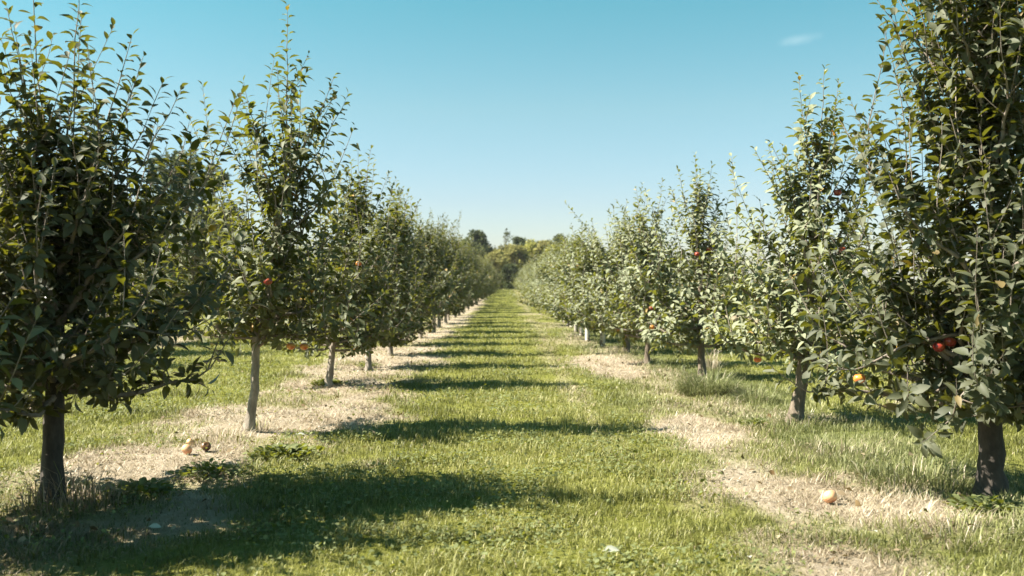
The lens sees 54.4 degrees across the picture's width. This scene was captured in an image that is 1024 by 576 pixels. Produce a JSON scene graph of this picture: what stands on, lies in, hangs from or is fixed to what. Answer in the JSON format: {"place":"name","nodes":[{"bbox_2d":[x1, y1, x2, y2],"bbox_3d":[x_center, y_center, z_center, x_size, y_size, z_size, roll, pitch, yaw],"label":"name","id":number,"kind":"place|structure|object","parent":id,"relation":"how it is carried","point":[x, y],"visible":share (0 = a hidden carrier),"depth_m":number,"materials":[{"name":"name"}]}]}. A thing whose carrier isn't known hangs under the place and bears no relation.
{"place":"outdoors","nodes":[
{"label":"outdoors","id":0,"kind":"place"},
{"bbox_2d":[0,283,1023,575],"bbox_3d":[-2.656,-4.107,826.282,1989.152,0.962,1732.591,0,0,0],"label":"ground","id":1,"kind":"structure","parent":0,"point":[378,547],"depth_m":6.43,"materials":[{"name":"plant"}]},
{"bbox_2d":[0,151,56,441],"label":"apple tree","id":2,"kind":"object","parent":1,"relation":"on","point":[18,382],"visible":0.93,"depth_m":4.96,"materials":[{"name":"green plant"}]},
{"bbox_2d":[0,174,118,325],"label":"apple tree","id":3,"kind":"object","parent":1,"relation":"on","point":[4,231],"visible":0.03,"depth_m":14.69,"materials":[{"name":"green plant"}]},
{"bbox_2d":[0,516,144,575],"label":"dry grass clump","id":4,"kind":"object","parent":1,"relation":"on","point":[12,540],"visible":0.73,"depth_m":4.91,"materials":[{"name":"plant"}]},
{"bbox_2d":[4,457,145,516],"bbox_3d":[-2.561,1.090,5.752,0.802,0.392,0.853,0,0,0],"label":"dry grass clump","id":5,"kind":"object","parent":1,"relation":"on","point":[76,495],"visible":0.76,"depth_m":5.72,"materials":[{"name":"plant"}]},
{"bbox_2d":[76,175,171,324],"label":"apple tree","id":6,"kind":"object","parent":1,"relation":"on","point":[140,286],"visible":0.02,"depth_m":17.73,"materials":[{"name":"green plant"}]},
{"bbox_2d":[0,0,268,504],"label":"apple tree","id":7,"kind":"object","parent":1,"relation":"on","point":[68,229],"visible":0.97,"depth_m":5.69,"materials":[{"name":"green plant"}]},
{"bbox_2d":[91,477,182,501],"bbox_3d":[-2.303,1.240,6.108,0.528,0.126,0.504,0,1,43],"label":"weed","id":8,"kind":"object","parent":1,"relation":"on","point":[153,485],"visible":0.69,"depth_m":6.12,"materials":[{"name":"green plant"}]},
{"bbox_2d":[147,523,160,527],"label":"fallen leaf","id":9,"kind":"object","parent":1,"relation":"on","point":[154,525],"visible":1,"depth_m":5.17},
{"bbox_2d":[129,198,200,343],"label":"apple tree","id":10,"kind":"object","parent":1,"relation":"on","point":[142,262],"visible":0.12,"depth_m":20.51,"materials":[{"name":"green plant"}]},
{"bbox_2d":[119,145,245,300],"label":"woodland tree","id":11,"kind":"object","parent":1,"relation":"on","point":[173,157],"visible":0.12,"depth_m":51.42,"materials":[{"name":"plant"}]},
{"bbox_2d":[181,444,191,453],"bbox_3d":[-2.409,1.195,7.381,0.076,0.078,0.081,0,0,-33],"label":"apple","id":12,"kind":"object","parent":1,"relation":"on","point":[186,448],"visible":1,"depth_m":7.36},
{"bbox_2d":[186,438,193,445],"bbox_3d":[-2.534,1.215,7.838,0.061,0.062,0.061,0,1,-43],"label":"apple","id":13,"kind":"object","parent":1,"relation":"on","point":[191,441],"visible":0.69,"depth_m":7.82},
{"bbox_2d":[164,197,232,337],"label":"apple tree","id":14,"kind":"object","parent":1,"relation":"on","point":[182,272],"visible":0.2,"depth_m":23.09,"materials":[{"name":"green plant"}]},
{"bbox_2d":[201,442,210,450],"bbox_3d":[-2.302,1.192,7.489,0.070,0.070,0.072,0,0,33],"label":"apple","id":15,"kind":"object","parent":1,"relation":"on","point":[204,445],"visible":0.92,"depth_m":7.47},
{"bbox_2d":[167,458,251,479],"bbox_3d":[-2.026,1.225,6.691,0.473,0.126,0.507,0,0,30],"label":"weed","id":16,"kind":"object","parent":1,"relation":"on","point":[207,465],"visible":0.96,"depth_m":6.64,"materials":[{"name":"green plant"}]},
{"bbox_2d":[177,208,246,319],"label":"apple tree","id":17,"kind":"object","parent":1,"relation":"on","point":[227,275],"visible":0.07,"depth_m":25.73,"materials":[{"name":"green plant"}]},
{"bbox_2d":[176,423,271,446],"bbox_3d":[-2.344,1.173,8.095,0.801,0.210,0.751,0,0,-21],"label":"dry grass clump","id":18,"kind":"object","parent":1,"relation":"on","point":[221,433],"visible":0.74,"depth_m":8.08,"materials":[{"name":"plant"}]},
{"bbox_2d":[235,413,272,430],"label":"dry grass clump","id":19,"kind":"object","parent":1,"relation":"on","point":[257,424],"visible":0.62,"depth_m":8.69,"materials":[{"name":"plant"}]},
{"bbox_2d":[130,0,389,431],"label":"apple tree","id":20,"kind":"object","parent":1,"relation":"on","point":[279,243],"visible":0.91,"depth_m":8.55,"materials":[{"name":"green plant"}]},
{"bbox_2d":[263,278,272,284],"bbox_3d":[-1.973,-0.063,8.046,0.072,0.073,0.072,-10,6,8],"label":"apple","id":21,"kind":"object","parent":20,"relation":"hanging from","point":[267,281],"visible":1,"depth_m":8.02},
{"bbox_2d":[287,343,294,349],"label":"apple","id":22,"kind":"object","parent":20,"relation":"hanging from","point":[290,346],"visible":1,"depth_m":8.46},
{"bbox_2d":[300,343,307,349],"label":"apple","id":23,"kind":"object","parent":20,"relation":"hanging from","point":[303,346],"visible":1,"depth_m":8.48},
{"bbox_2d":[249,241,294,301],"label":"apple tree","id":24,"kind":"object","parent":1,"relation":"on","point":[259,279],"visible":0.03,"depth_m":28.48,"materials":[{"name":"green plant"}]},
{"bbox_2d":[242,442,324,462],"bbox_3d":[-1.705,1.215,7.372,0.543,0.138,0.609,0,0,17],"label":"weed","id":25,"kind":"object","parent":1,"relation":"on","point":[280,448],"visible":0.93,"depth_m":7.31,"materials":[{"name":"green plant"}]},
{"bbox_2d":[289,239,333,300],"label":"apple tree","id":26,"kind":"object","parent":1,"relation":"on","point":[307,267],"visible":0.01,"depth_m":33.99,"materials":[{"name":"green plant"}]},
{"bbox_2d":[307,377,347,386],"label":"weed","id":27,"kind":"object","parent":1,"relation":"on","point":[321,382],"visible":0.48,"depth_m":12.41,"materials":[{"name":"green plant"}]},
{"bbox_2d":[257,143,433,386],"bbox_3d":[-2.070,-0.267,12.333,2.298,3.101,2.022,0,0,16],"label":"apple tree","id":28,"kind":"object","parent":1,"relation":"on","point":[361,341],"visible":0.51,"depth_m":12.14,"materials":[{"name":"green plant"}]},
{"bbox_2d":[356,361,379,367],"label":"weed","id":29,"kind":"object","parent":1,"relation":"on","point":[363,364],"visible":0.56,"depth_m":15.32,"materials":[{"name":"green plant"}]},
{"bbox_2d":[287,186,449,369],"bbox_3d":[-2.001,-0.122,15.063,2.480,2.826,1.995,0,0,32],"label":"apple tree","id":30,"kind":"object","parent":1,"relation":"on","point":[396,227],"visible":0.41,"depth_m":14.91,"materials":[{"name":"green plant"}]},
{"bbox_2d":[358,172,464,355],"bbox_3d":[-2.071,-0.398,17.572,2.144,3.307,2.229,0,0,-38],"label":"apple tree","id":31,"kind":"object","parent":1,"relation":"on","point":[431,306],"visible":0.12,"depth_m":17.55,"materials":[{"name":"green plant"}]},
{"bbox_2d":[366,193,465,345],"bbox_3d":[-2.129,-0.389,20.186,2.171,3.230,2.046,0,0,34],"label":"apple tree","id":32,"kind":"object","parent":1,"relation":"on","point":[421,257],"visible":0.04,"depth_m":20.15,"materials":[{"name":"green plant"}]},
{"bbox_2d":[404,208,482,338],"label":"apple tree","id":33,"kind":"object","parent":1,"relation":"on","point":[430,277],"visible":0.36,"depth_m":22.69,"materials":[{"name":"green plant"}]},
{"bbox_2d":[416,210,478,326],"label":"apple tree","id":34,"kind":"object","parent":1,"relation":"on","point":[465,274],"visible":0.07,"depth_m":28.25,"materials":[{"name":"green plant"}]},
{"bbox_2d":[413,219,491,332],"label":"apple tree","id":35,"kind":"object","parent":1,"relation":"on","point":[467,294],"visible":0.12,"depth_m":25.36,"materials":[{"name":"green plant"}]},
{"bbox_2d":[438,215,480,322],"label":"apple tree","id":36,"kind":"object","parent":1,"relation":"on","point":[458,242],"visible":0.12,"depth_m":30.64,"materials":[{"name":"green plant"}]},
{"bbox_2d":[447,243,488,319],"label":"apple tree","id":37,"kind":"object","parent":1,"relation":"on","point":[448,315],"visible":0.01,"depth_m":33.36,"materials":[{"name":"green plant"}]},
{"bbox_2d":[453,238,484,317],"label":"apple tree","id":38,"kind":"object","parent":1,"relation":"on","point":[467,271],"visible":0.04,"depth_m":35.85,"materials":[{"name":"green plant"}]},
{"bbox_2d":[453,234,485,315],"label":"apple tree","id":39,"kind":"object","parent":1,"relation":"on","point":[470,265],"visible":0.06,"depth_m":38.60,"materials":[{"name":"green plant"}]},
{"bbox_2d":[454,234,488,309],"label":"apple tree","id":40,"kind":"object","parent":1,"relation":"on","point":[479,261],"visible":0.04,"depth_m":43.85,"materials":[{"name":"green plant"}]},
{"bbox_2d":[460,229,498,265],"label":"woodland tree","id":41,"kind":"object","parent":1,"relation":"on","point":[480,241],"visible":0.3,"depth_m":119.18,"materials":[{"name":"plant"}]},
{"bbox_2d":[461,238,497,311],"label":"apple tree","id":42,"kind":"object","parent":1,"relation":"on","point":[478,281],"visible":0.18,"depth_m":41.39,"materials":[{"name":"green plant"}]},
{"bbox_2d":[467,249,492,308],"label":"apple tree","id":43,"kind":"object","parent":1,"relation":"on","point":[480,277],"visible":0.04,"depth_m":46.46,"materials":[{"name":"green plant"}]},
{"bbox_2d":[474,254,495,304],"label":"apple tree","id":44,"kind":"object","parent":1,"relation":"on","point":[484,275],"visible":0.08,"depth_m":52.05,"materials":[{"name":"green plant"}]},
{"bbox_2d":[473,256,498,301],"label":"apple tree","id":45,"kind":"object","parent":1,"relation":"on","point":[488,276],"visible":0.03,"depth_m":55.00,"materials":[{"name":"green plant"}]},
{"bbox_2d":[472,255,500,306],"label":"apple tree","id":46,"kind":"object","parent":1,"relation":"on","point":[490,286],"visible":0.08,"depth_m":49.07,"materials":[{"name":"green plant"}]},
{"bbox_2d":[483,254,503,284],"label":"apple tree","id":47,"kind":"object","parent":1,"relation":"on","point":[489,266],"visible":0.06,"depth_m":70.64,"materials":[{"name":"green plant"}]},
{"bbox_2d":[485,248,510,288],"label":"woodland tree","id":48,"kind":"object","parent":1,"relation":"on","point":[496,255],"visible":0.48,"depth_m":107.01,"materials":[{"name":"plant"}]},
{"bbox_2d":[0,352,1007,561],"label":"leaf litter","id":49,"kind":"object","parent":1,"relation":"on","point":[771,472],"visible":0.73,"depth_m":6.62,"materials":[{"name":"plant"}]},
{"bbox_2d":[497,243,518,288],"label":"woodland tree","id":50,"kind":"object","parent":1,"relation":"on","point":[501,247],"visible":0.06,"depth_m":125.56,"materials":[{"name":"plant"}]},
{"bbox_2d":[503,228,513,244],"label":"woodland tree","id":51,"kind":"object","parent":1,"relation":"on","point":[506,234],"visible":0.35,"depth_m":127.72,"materials":[{"name":"plant"}]},
{"bbox_2d":[498,263,519,289],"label":"woodland tree","id":52,"kind":"object","parent":1,"relation":"on","point":[509,270],"visible":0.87,"depth_m":98.43,"materials":[{"name":"plant"}]},
{"bbox_2d":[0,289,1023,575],"bbox_3d":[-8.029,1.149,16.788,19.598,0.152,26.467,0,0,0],"label":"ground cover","id":53,"kind":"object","parent":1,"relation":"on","point":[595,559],"visible":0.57,"depth_m":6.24,"materials":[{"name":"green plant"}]},
{"bbox_2d":[603,545,618,551],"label":"fallen leaf","id":54,"kind":"object","parent":53,"relation":"on","point":[611,548],"visible":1,"depth_m":4.59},
{"bbox_2d":[493,244,530,284],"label":"woodland tree","id":55,"kind":"object","parent":1,"relation":"on","point":[512,253],"visible":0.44,"depth_m":111.68,"materials":[{"name":"plant"}]},
{"bbox_2d":[506,236,528,245],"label":"woodland tree","id":56,"kind":"object","parent":1,"relation":"on","point":[517,240],"visible":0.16,"depth_m":133.56,"materials":[{"name":"plant"}]},
{"bbox_2d":[511,260,532,286],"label":"apple tree","id":57,"kind":"object","parent":1,"relation":"on","point":[521,273],"visible":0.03,"depth_m":81.97,"materials":[{"name":"green plant"}]},
{"bbox_2d":[513,265,533,289],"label":"apple tree","id":58,"kind":"object","parent":1,"relation":"on","point":[526,276],"visible":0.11,"depth_m":57.80,"materials":[{"name":"green plant"}]},
{"bbox_2d":[508,253,539,299],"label":"apple tree","id":59,"kind":"object","parent":1,"relation":"on","point":[535,276],"visible":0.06,"depth_m":46.88,"materials":[{"name":"green plant"}]},
{"bbox_2d":[515,271,533,293],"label":"apple tree","id":60,"kind":"object","parent":1,"relation":"on","point":[524,284],"visible":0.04,"depth_m":55.05,"materials":[{"name":"green plant"}]},
{"bbox_2d":[516,259,533,284],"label":"apple tree","id":61,"kind":"object","parent":1,"relation":"on","point":[525,270],"visible":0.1,"depth_m":65.75,"materials":[{"name":"green plant"}]},
{"bbox_2d":[517,238,543,265],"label":"woodland tree","id":62,"kind":"object","parent":1,"relation":"on","point":[532,244],"visible":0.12,"depth_m":121.29,"materials":[{"name":"plant"}]},
{"bbox_2d":[521,259,546,296],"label":"apple tree","id":63,"kind":"object","parent":1,"relation":"on","point":[532,278],"visible":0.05,"depth_m":44.50,"materials":[{"name":"green plant"}]},
{"bbox_2d":[508,238,562,317],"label":"apple tree","id":64,"kind":"object","parent":1,"relation":"on","point":[537,271],"visible":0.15,"depth_m":36.07,"materials":[{"name":"green plant"}]},
{"bbox_2d":[526,240,553,264],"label":"woodland tree","id":65,"kind":"object","parent":1,"relation":"on","point":[541,243],"visible":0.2,"depth_m":117.36,"materials":[{"name":"plant"}]},
{"bbox_2d":[513,234,569,307],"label":"apple tree","id":66,"kind":"object","parent":1,"relation":"on","point":[543,275],"visible":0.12,"depth_m":33.89,"materials":[{"name":"green plant"}]},
{"bbox_2d":[524,261,569,325],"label":"apple tree","id":67,"kind":"object","parent":1,"relation":"on","point":[568,324],"visible":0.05,"depth_m":29.51,"materials":[{"name":"green plant"}]},
{"bbox_2d":[539,244,560,261],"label":"woodland tree","id":68,"kind":"object","parent":1,"relation":"on","point":[555,247],"visible":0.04,"depth_m":111.37,"materials":[{"name":"plant"}]},
{"bbox_2d":[534,236,570,322],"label":"apple tree","id":69,"kind":"object","parent":1,"relation":"on","point":[544,263],"visible":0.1,"depth_m":31.59,"materials":[{"name":"green plant"}]},
{"bbox_2d":[533,249,573,327],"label":"apple tree","id":70,"kind":"object","parent":1,"relation":"on","point":[553,286],"visible":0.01,"depth_m":27.57,"materials":[{"name":"green plant"}]},
{"bbox_2d":[549,233,564,247],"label":"woodland tree","id":71,"kind":"object","parent":1,"relation":"on","point":[557,239],"visible":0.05,"depth_m":127.21,"materials":[{"name":"plant"}]},
{"bbox_2d":[524,233,590,336],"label":"apple tree","id":72,"kind":"object","parent":1,"relation":"on","point":[551,280],"visible":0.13,"depth_m":23.61,"materials":[{"name":"green plant"}]},
{"bbox_2d":[537,234,581,331],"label":"apple tree","id":73,"kind":"object","parent":1,"relation":"on","point":[575,329],"visible":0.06,"depth_m":25.58,"materials":[{"name":"green plant"}]},
{"bbox_2d":[536,221,611,341],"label":"apple tree","id":74,"kind":"object","parent":1,"relation":"on","point":[587,333],"visible":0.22,"depth_m":21.47,"materials":[{"name":"green plant"}]},
{"bbox_2d":[532,229,619,347],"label":"apple tree","id":75,"kind":"object","parent":1,"relation":"on","point":[588,267],"visible":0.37,"depth_m":19.35,"materials":[{"name":"green plant"}]},
{"bbox_2d":[543,182,690,353],"bbox_3d":[2.099,-0.356,17.818,2.422,3.214,2.329,0,0,-37],"label":"apple tree","id":76,"kind":"object","parent":1,"relation":"on","point":[605,266],"visible":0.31,"depth_m":17.95,"materials":[{"name":"green plant"}]},
{"bbox_2d":[604,342,643,352],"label":"dry grass clump","id":77,"kind":"object","parent":1,"relation":"on","point":[624,349],"visible":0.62,"depth_m":18.01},
{"bbox_2d":[561,178,733,365],"bbox_3d":[2.087,-0.220,15.469,2.233,2.981,1.688,0,1,44],"label":"apple tree","id":78,"kind":"object","parent":1,"relation":"on","point":[615,327],"visible":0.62,"depth_m":15.40,"materials":[{"name":"green plant"}]},
{"bbox_2d":[675,248,689,308],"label":"apple tree","id":79,"kind":"object","parent":1,"relation":"on","point":[685,271],"visible":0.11,"depth_m":46.44,"materials":[{"name":"green plant"}]},
{"bbox_2d":[681,260,706,309],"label":"apple tree","id":80,"kind":"object","parent":1,"relation":"on","point":[688,277],"visible":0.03,"depth_m":43.80,"materials":[{"name":"green plant"}]},
{"bbox_2d":[618,153,778,376],"bbox_3d":[2.592,-0.282,13.380,2.259,3.096,1.847,0,0,0],"label":"apple tree","id":81,"kind":"object","parent":1,"relation":"on","point":[666,334],"visible":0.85,"depth_m":13.24,"materials":[{"name":"green plant"}]},
{"bbox_2d":[696,344,724,370],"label":"dry stalks","id":82,"kind":"object","parent":1,"relation":"on","point":[713,362],"visible":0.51,"depth_m":14.60,"materials":[{"name":"beige plant"}]},
{"bbox_2d":[668,362,752,396],"bbox_3d":[2.285,1.044,11.494,1.178,0.452,1.170,0,0,0],"label":"grass tuft","id":83,"kind":"object","parent":1,"relation":"on","point":[701,385],"visible":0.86,"depth_m":11.32,"materials":[{"name":"plant"}]},
{"bbox_2d":[705,260,741,303],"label":"apple tree","id":84,"kind":"object","parent":1,"relation":"on","point":[718,278],"visible":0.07,"depth_m":38.24,"materials":[{"name":"green plant"}]},
{"bbox_2d":[718,246,757,317],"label":"apple tree","id":85,"kind":"object","parent":1,"relation":"on","point":[738,263],"visible":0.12,"depth_m":35.58,"materials":[{"name":"green plant"}]},
{"bbox_2d":[738,416,771,426],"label":"weed","id":86,"kind":"object","parent":1,"relation":"on","point":[762,419],"visible":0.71,"depth_m":9.03,"materials":[{"name":"green plant"}]},
{"bbox_2d":[725,383,786,403],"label":"grass tuft","id":87,"kind":"object","parent":1,"relation":"on","point":[762,396],"visible":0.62,"depth_m":10.66,"materials":[{"name":"plant"}]},
{"bbox_2d":[738,257,776,320],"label":"apple tree","id":88,"kind":"object","parent":1,"relation":"on","point":[755,280],"visible":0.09,"depth_m":33.00,"materials":[{"name":"green plant"}]},
{"bbox_2d":[745,253,787,318],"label":"apple tree","id":89,"kind":"object","parent":1,"relation":"on","point":[769,272],"visible":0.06,"depth_m":30.40,"materials":[{"name":"green plant"}]},
{"bbox_2d":[774,246,825,314],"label":"apple tree","id":90,"kind":"object","parent":1,"relation":"on","point":[797,276],"visible":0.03,"depth_m":27.52,"materials":[{"name":"green plant"}]},
{"bbox_2d":[773,410,832,428],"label":"grass tuft","id":91,"kind":"object","parent":1,"relation":"on","point":[809,421],"visible":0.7,"depth_m":8.94,"materials":[{"name":"plant"}]},
{"bbox_2d":[678,64,931,421],"bbox_3d":[2.816,-0.378,9.315,2.257,3.394,1.933,0,0,-37],"label":"apple tree","id":92,"kind":"object","parent":1,"relation":"on","point":[788,338],"visible":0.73,"depth_m":9.23,"materials":[{"name":"green plant"}]},
{"bbox_2d":[754,354,761,361],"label":"apple","id":93,"kind":"object","parent":92,"relation":"hanging from","point":[756,359],"visible":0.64,"depth_m":9.15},
{"bbox_2d":[834,188,841,195],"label":"apple","id":94,"kind":"object","parent":92,"relation":"hanging from","point":[837,192],"visible":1,"depth_m":9.20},
{"bbox_2d":[838,245,845,252],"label":"apple","id":95,"kind":"object","parent":92,"relation":"hanging from","point":[842,248],"visible":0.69,"depth_m":9.09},
{"bbox_2d":[822,488,836,502],"bbox_3d":[1.860,1.218,5.826,0.085,0.083,0.082,0,0,3],"label":"apple","id":96,"kind":"object","parent":1,"relation":"on","point":[830,496],"visible":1,"depth_m":5.80,"materials":[{"name":"food"}]},
{"bbox_2d":[815,224,870,316],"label":"apple tree","id":97,"kind":"object","parent":1,"relation":"on","point":[843,308],"visible":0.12,"depth_m":24.57,"materials":[{"name":"green plant"}]},
{"bbox_2d":[778,434,909,464],"bbox_3d":[2.496,1.171,7.439,1.018,0.229,1.048,0,0,0],"label":"grass tuft","id":98,"kind":"object","parent":1,"relation":"on","point":[851,446],"visible":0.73,"depth_m":7.42,"materials":[{"name":"plant"}]},
{"bbox_2d":[845,229,912,322],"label":"apple tree","id":99,"kind":"object","parent":1,"relation":"on","point":[858,297],"visible":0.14,"depth_m":21.67,"materials":[{"name":"green plant"}]},
{"bbox_2d":[754,0,1023,497],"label":"apple tree","id":100,"kind":"object","parent":1,"relation":"on","point":[980,378],"visible":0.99,"depth_m":5.91,"materials":[{"name":"green plant"}]},
{"bbox_2d":[853,371,865,382],"bbox_3d":[2.086,0.534,5.983,0.072,0.073,0.072,-8,7,17],"label":"apple","id":101,"kind":"object","parent":100,"relation":"hanging from","point":[858,377],"visible":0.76,"depth_m":5.96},
{"bbox_2d":[932,339,944,351],"bbox_3d":[2.536,0.340,5.915,0.072,0.073,0.072,-10,9,-6],"label":"apple","id":102,"kind":"object","parent":100,"relation":"hanging from","point":[938,346],"visible":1,"depth_m":5.89,"materials":[{"name":"food"}]},
{"bbox_2d":[943,337,956,346],"bbox_3d":[2.616,0.311,5.946,0.072,0.073,0.072,7,5,-17],"label":"apple","id":103,"kind":"object","parent":100,"relation":"hanging from","point":[949,341],"visible":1,"depth_m":5.92,"materials":[{"name":"food"}]},
{"bbox_2d":[858,396,938,414],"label":"grass tuft","id":104,"kind":"object","parent":1,"relation":"on","point":[882,401],"visible":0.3,"depth_m":10.08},
{"bbox_2d":[841,449,976,495],"bbox_3d":[2.681,1.147,6.498,1.065,0.293,1.052,0,0,0],"label":"grass tuft","id":105,"kind":"object","parent":1,"relation":"on","point":[935,471],"visible":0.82,"depth_m":6.44,"materials":[{"name":"plant"}]},
{"bbox_2d":[895,221,967,324],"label":"apple tree","id":106,"kind":"object","parent":1,"relation":"on","point":[926,272],"visible":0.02,"depth_m":19.12,"materials":[{"name":"green plant"}]},
{"bbox_2d":[883,505,1023,556],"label":"grass tuft","id":107,"kind":"object","parent":1,"relation":"on","point":[942,529],"visible":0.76,"depth_m":5.07,"materials":[{"name":"plant"}]},
{"bbox_2d":[942,492,1023,516],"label":"weed","id":108,"kind":"object","parent":1,"relation":"on","point":[974,499],"visible":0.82,"depth_m":5.63,"materials":[{"name":"green plant"}]},
{"bbox_2d":[0,0,1023,282],"label":"sky","id":109,"kind":"structure","parent":0,"point":[500,113],"materials":[{"name":"blue"}]}
]}

